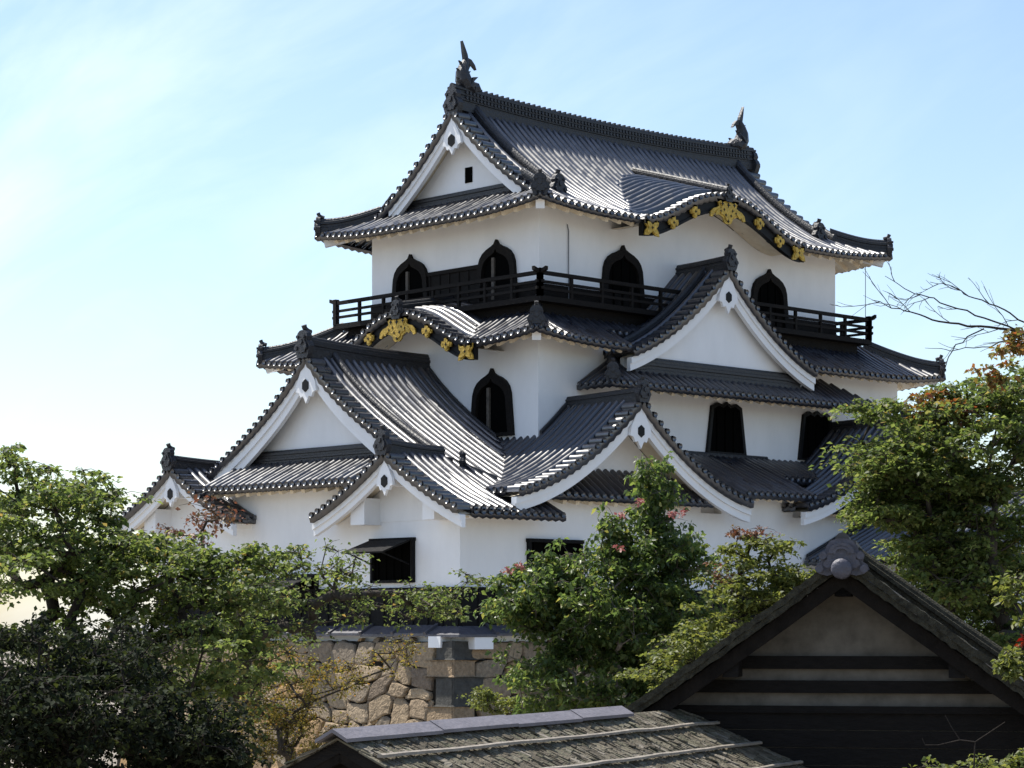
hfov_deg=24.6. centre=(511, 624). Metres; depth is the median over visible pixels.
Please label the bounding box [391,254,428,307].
window
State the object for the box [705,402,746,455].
window
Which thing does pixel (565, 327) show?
castle keep
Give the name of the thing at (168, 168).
sky
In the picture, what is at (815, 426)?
window
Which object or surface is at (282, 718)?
yellowing shrub
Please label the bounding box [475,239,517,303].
window
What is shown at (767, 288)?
window
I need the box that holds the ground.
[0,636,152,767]
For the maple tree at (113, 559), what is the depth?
33.87 m
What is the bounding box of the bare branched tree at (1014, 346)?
[831,261,1023,399]
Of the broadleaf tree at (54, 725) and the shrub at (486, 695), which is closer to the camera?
the broadleaf tree at (54, 725)
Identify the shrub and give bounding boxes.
[214,633,425,766]
[457,685,543,715]
[909,715,1023,767]
[982,570,1023,683]
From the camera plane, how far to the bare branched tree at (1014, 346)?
30.04 m
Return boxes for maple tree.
[0,442,325,758]
[808,357,1023,668]
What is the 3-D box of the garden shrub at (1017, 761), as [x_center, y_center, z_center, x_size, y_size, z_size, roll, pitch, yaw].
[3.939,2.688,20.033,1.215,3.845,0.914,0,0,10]
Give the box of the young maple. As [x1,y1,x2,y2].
[612,524,815,692]
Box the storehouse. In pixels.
[625,532,1023,767]
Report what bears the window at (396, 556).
in the castle keep
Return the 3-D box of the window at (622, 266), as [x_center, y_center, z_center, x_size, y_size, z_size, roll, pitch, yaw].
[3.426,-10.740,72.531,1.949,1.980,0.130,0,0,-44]
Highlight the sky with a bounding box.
[0,0,1023,635]
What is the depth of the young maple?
39.73 m
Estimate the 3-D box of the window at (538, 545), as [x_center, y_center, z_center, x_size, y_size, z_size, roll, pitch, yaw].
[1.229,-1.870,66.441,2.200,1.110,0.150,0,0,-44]
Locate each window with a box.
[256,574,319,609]
[344,537,415,582]
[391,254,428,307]
[471,368,514,436]
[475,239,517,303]
[526,538,584,572]
[602,245,645,308]
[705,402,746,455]
[751,269,789,328]
[797,411,831,459]
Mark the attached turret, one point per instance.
(864, 538)
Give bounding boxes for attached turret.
[804,490,1023,656]
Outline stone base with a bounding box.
[117,636,717,767]
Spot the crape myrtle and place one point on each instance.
(610, 631)
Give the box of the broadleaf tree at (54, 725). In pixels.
[0,606,273,767]
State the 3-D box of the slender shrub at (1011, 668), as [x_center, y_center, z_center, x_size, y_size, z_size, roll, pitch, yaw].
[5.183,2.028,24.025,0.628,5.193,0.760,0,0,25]
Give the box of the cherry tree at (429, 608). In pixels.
[152,491,496,726]
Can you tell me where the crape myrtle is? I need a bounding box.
[465,451,737,714]
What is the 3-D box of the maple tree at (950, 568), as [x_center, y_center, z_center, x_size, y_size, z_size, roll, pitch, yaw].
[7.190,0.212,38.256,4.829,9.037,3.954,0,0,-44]
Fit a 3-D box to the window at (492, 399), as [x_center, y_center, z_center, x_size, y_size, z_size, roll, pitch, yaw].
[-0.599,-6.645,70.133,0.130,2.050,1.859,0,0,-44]
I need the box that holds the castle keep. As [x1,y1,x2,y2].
[113,41,945,648]

